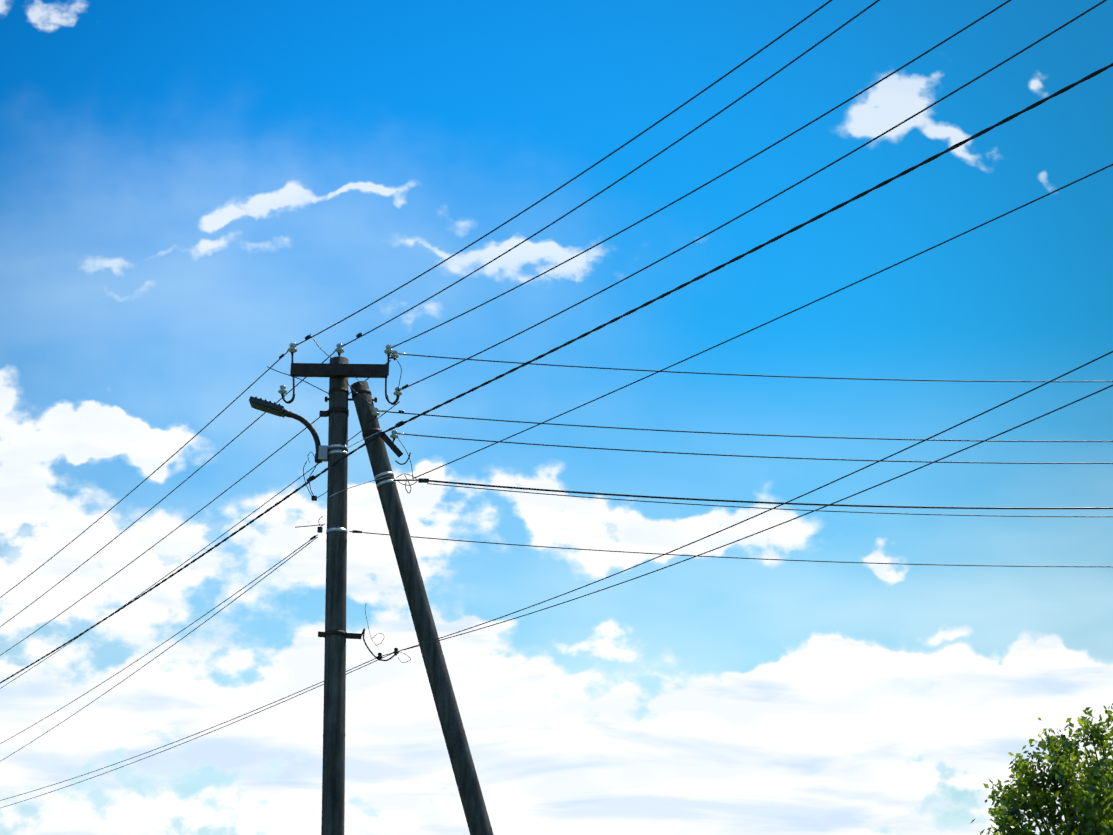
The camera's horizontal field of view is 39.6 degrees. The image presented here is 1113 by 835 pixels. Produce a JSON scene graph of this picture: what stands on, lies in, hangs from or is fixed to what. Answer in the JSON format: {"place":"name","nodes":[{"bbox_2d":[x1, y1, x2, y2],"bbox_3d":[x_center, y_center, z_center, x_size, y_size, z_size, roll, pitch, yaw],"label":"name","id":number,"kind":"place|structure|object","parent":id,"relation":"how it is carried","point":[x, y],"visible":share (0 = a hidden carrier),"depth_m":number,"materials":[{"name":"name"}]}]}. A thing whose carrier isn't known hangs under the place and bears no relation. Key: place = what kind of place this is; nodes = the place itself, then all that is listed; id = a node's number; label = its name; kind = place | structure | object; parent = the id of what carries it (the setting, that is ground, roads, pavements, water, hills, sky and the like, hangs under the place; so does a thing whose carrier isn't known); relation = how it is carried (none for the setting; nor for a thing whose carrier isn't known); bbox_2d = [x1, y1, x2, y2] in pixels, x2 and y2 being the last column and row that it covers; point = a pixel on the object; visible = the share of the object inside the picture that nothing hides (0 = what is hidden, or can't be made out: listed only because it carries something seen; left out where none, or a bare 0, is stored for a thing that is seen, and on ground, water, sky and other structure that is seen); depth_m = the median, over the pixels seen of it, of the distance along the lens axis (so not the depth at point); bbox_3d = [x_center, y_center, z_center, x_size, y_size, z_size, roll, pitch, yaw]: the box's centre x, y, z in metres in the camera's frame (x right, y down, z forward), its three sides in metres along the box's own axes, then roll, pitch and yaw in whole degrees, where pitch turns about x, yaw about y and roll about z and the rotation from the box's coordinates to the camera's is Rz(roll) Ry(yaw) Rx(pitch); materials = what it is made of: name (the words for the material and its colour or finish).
{"place":"outdoors","nodes":[
{"label":"outdoors","id":0,"kind":"place"},
{"bbox_2d":[0,0,1112,834],"label":"sky","id":1,"kind":"structure","parent":0,"point":[192,192],"materials":[{"name":"blue"}]},
{"label":"ground","id":2,"kind":"structure","parent":0,"visible":0},
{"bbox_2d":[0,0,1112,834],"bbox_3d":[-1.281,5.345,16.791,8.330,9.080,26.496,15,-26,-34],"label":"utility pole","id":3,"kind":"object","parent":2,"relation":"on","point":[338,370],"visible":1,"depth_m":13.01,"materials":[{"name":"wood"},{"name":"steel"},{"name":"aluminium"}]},
{"bbox_2d":[971,703,1112,834],"bbox_3d":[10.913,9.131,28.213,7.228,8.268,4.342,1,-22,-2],"label":"tree","id":4,"kind":"object","parent":2,"relation":"on","point":[1087,803],"visible":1,"depth_m":29.03,"materials":[{"name":"green plant"}]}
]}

